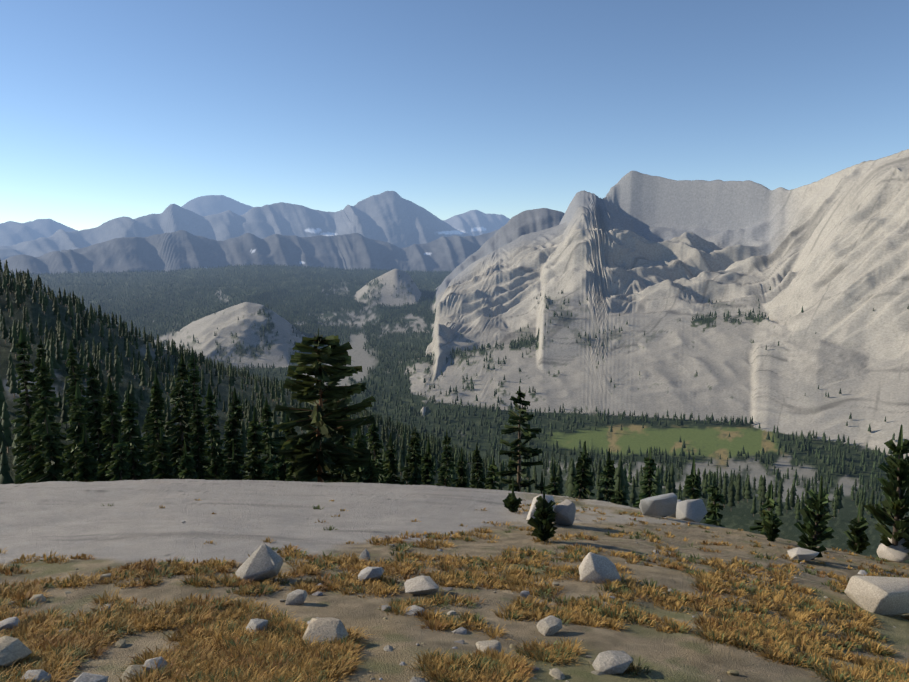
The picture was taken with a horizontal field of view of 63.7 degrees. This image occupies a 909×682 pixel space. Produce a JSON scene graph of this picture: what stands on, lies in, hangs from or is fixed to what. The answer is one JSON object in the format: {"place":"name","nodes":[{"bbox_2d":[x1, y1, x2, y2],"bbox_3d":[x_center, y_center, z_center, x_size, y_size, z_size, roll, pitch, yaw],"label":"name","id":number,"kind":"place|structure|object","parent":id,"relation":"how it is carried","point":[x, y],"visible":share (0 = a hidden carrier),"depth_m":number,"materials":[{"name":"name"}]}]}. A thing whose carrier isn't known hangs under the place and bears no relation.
{"place":"outdoors","nodes":[
{"label":"outdoors","id":0,"kind":"place"},
{"bbox_2d":[0,149,908,681],"bbox_3d":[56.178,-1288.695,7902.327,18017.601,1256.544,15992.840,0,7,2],"label":"mountain terrain","id":1,"kind":"structure","parent":0,"point":[660,261],"depth_m":1523.06,"materials":[{"name":"grey stone"}]},
{"bbox_2d":[0,617,19,630],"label":"rock","id":2,"kind":"object","parent":1,"relation":"on","point":[9,623],"visible":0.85,"depth_m":7.46,"materials":[{"name":"stone"}]},
{"bbox_2d":[0,636,31,667],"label":"rock","id":3,"kind":"object","parent":1,"relation":"on","point":[13,650],"visible":0.9,"depth_m":6.35,"materials":[{"name":"stone"}]},
{"bbox_2d":[20,669,50,681],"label":"rock","id":4,"kind":"object","parent":1,"relation":"on","point":[41,675],"visible":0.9,"depth_m":5.96,"materials":[{"name":"stone"}]},
{"bbox_2d":[73,672,108,681],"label":"rock","id":5,"kind":"object","parent":1,"relation":"on","point":[86,677],"visible":1,"depth_m":5.54,"materials":[{"name":"stone"}]},
{"bbox_2d":[143,656,166,670],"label":"rock","id":6,"kind":"object","parent":1,"relation":"on","point":[149,662],"visible":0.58,"depth_m":6.23,"materials":[{"name":"stone"}]},
{"bbox_2d":[11,328,499,489],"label":"conifer trees","id":7,"kind":"object","parent":1,"relation":"on","point":[116,462],"visible":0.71,"depth_m":58.29,"materials":[{"name":"green plant"}]},
{"bbox_2d":[246,618,267,631],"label":"rock","id":8,"kind":"object","parent":1,"relation":"on","point":[253,624],"visible":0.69,"depth_m":7.50,"materials":[{"name":"stone"}]},
{"bbox_2d":[235,544,282,582],"bbox_3d":[-2.700,3.046,10.098,0.636,0.488,0.456,0,7,2],"label":"boulder","id":9,"kind":"object","parent":1,"relation":"on","point":[262,561],"visible":1,"depth_m":9.99,"materials":[{"name":"stone"}]},
{"bbox_2d":[285,589,307,604],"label":"rock","id":10,"kind":"object","parent":1,"relation":"on","point":[297,597],"visible":0.98,"depth_m":8.89,"materials":[{"name":"stone"}]},
{"bbox_2d":[272,328,375,481],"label":"pine tree","id":11,"kind":"object","parent":1,"relation":"on","point":[330,422],"visible":0.98,"depth_m":48.90,"materials":[{"name":"green plant"}]},
{"bbox_2d":[303,618,348,644],"bbox_3d":[-1.233,2.826,7.071,0.423,0.133,0.437,0,7,2],"label":"rock","id":12,"kind":"object","parent":1,"relation":"on","point":[329,628],"visible":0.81,"depth_m":7.06,"materials":[{"name":"stone"}]},
{"bbox_2d":[359,549,369,562],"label":"rock","id":13,"kind":"object","parent":1,"relation":"on","point":[364,554],"visible":0.6,"depth_m":11.74,"materials":[{"name":"stone"}]},
{"bbox_2d":[358,567,383,580],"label":"rock","id":14,"kind":"object","parent":1,"relation":"on","point":[366,573],"visible":0.79,"depth_m":10.17,"materials":[{"name":"stone"}]},
{"bbox_2d":[404,575,438,594],"bbox_3d":[-0.437,3.237,9.710,0.478,0.169,0.397,0,7,2],"label":"rock","id":15,"kind":"object","parent":1,"relation":"on","point":[421,584],"visible":1,"depth_m":9.61,"materials":[{"name":"stone"}]},
{"bbox_2d":[7,520,895,681],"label":"scattered stones","id":16,"kind":"object","parent":1,"relation":"on","point":[556,673],"visible":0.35,"depth_m":7.92,"materials":[{"name":"stone"}]},
{"bbox_2d":[0,260,907,521],"bbox_3d":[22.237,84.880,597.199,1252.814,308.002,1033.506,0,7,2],"label":"forest trees","id":17,"kind":"object","parent":1,"relation":"on","point":[667,481],"visible":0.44,"depth_m":282.03,"materials":[{"name":"green plant"}]},
{"bbox_2d":[0,499,908,681],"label":"dry grass tufts","id":18,"kind":"object","parent":1,"relation":"on","point":[284,653],"visible":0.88,"depth_m":8.81,"materials":[{"name":"brown plant"}]},
{"bbox_2d":[9,263,908,482],"bbox_3d":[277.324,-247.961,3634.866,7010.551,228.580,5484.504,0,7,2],"label":"forest trees","id":19,"kind":"object","parent":1,"relation":"on","point":[808,448],"visible":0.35,"depth_m":2459.17,"materials":[{"name":"green plant"}]},
{"bbox_2d":[476,640,500,652],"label":"rock","id":20,"kind":"object","parent":1,"relation":"on","point":[492,644],"visible":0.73,"depth_m":7.12,"materials":[{"name":"stone"}]},
{"bbox_2d":[526,494,554,519],"bbox_3d":[2.410,4.747,20.580,0.792,0.929,0.732,0,7,2],"label":"boulder","id":21,"kind":"object","parent":1,"relation":"on","point":[548,498],"visible":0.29,"depth_m":20.39,"materials":[{"name":"stone"}]},
{"bbox_2d":[536,615,561,635],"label":"rock","id":22,"kind":"object","parent":1,"relation":"on","point":[549,625],"visible":1,"depth_m":8.14,"materials":[{"name":"stone"}]},
{"bbox_2d":[554,499,575,524],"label":"boulder","id":23,"kind":"object","parent":1,"relation":"on","point":[565,510],"visible":0.92,"depth_m":20.53,"materials":[{"name":"stone"}]},
{"bbox_2d":[579,552,620,583],"bbox_3d":[2.194,3.397,11.073,0.620,0.420,0.527,0,7,2],"label":"white boulder","id":24,"kind":"object","parent":1,"relation":"on","point":[594,568],"visible":0.92,"depth_m":10.94,"materials":[{"name":"stone"}]},
{"bbox_2d":[592,650,632,674],"bbox_3d":[1.498,3.041,6.927,0.386,0.126,0.271,0,7,2],"label":"rock","id":25,"kind":"object","parent":1,"relation":"on","point":[612,662],"visible":0.88,"depth_m":6.87,"materials":[{"name":"stone"}]},
{"bbox_2d":[495,386,778,534],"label":"conifer trees","id":26,"kind":"object","parent":1,"relation":"on","point":[582,482],"visible":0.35,"depth_m":45.90,"materials":[{"name":"green plant"}]},
{"bbox_2d":[639,493,677,516],"bbox_3d":[8.060,6.455,28.920,1.572,0.987,1.361,0,7,2],"label":"boulder","id":27,"kind":"object","parent":1,"relation":"on","point":[664,505],"visible":1,"depth_m":28.48,"materials":[{"name":"stone"}]},
{"bbox_2d":[668,500,680,517],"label":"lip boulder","id":28,"kind":"object","parent":1,"relation":"on","point":[673,515],"visible":0.04,"depth_m":30.76,"materials":[{"name":"stone"}]},
{"bbox_2d":[676,499,706,522],"bbox_3d":[9.816,7.030,30.271,1.312,0.810,1.153,0,7,2],"label":"boulder","id":29,"kind":"object","parent":1,"relation":"on","point":[692,510],"visible":0.85,"depth_m":30.12,"materials":[{"name":"stone"}]},
{"bbox_2d":[502,425,908,559],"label":"young conifers","id":30,"kind":"object","parent":1,"relation":"on","point":[815,528],"visible":0.96,"depth_m":22.22,"materials":[{"name":"green plant"}]},
{"bbox_2d":[787,547,819,560],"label":"rock","id":31,"kind":"object","parent":1,"relation":"on","point":[798,553],"visible":0.96,"depth_m":18.77,"materials":[{"name":"stone"}]},
{"bbox_2d":[844,576,908,615],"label":"edge boulder","id":32,"kind":"object","parent":1,"relation":"on","point":[887,596],"visible":0.98,"depth_m":11.88,"materials":[{"name":"stone"}]},
{"bbox_2d":[877,538,908,561],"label":"boulder","id":33,"kind":"object","parent":1,"relation":"on","point":[898,553],"visible":0.77,"depth_m":22.50,"materials":[{"name":"stone"}]},
{"bbox_2d":[0,0,908,230],"label":"sky","id":34,"kind":"structure","parent":0,"point":[110,109],"materials":[{"name":"blue"}]}
]}

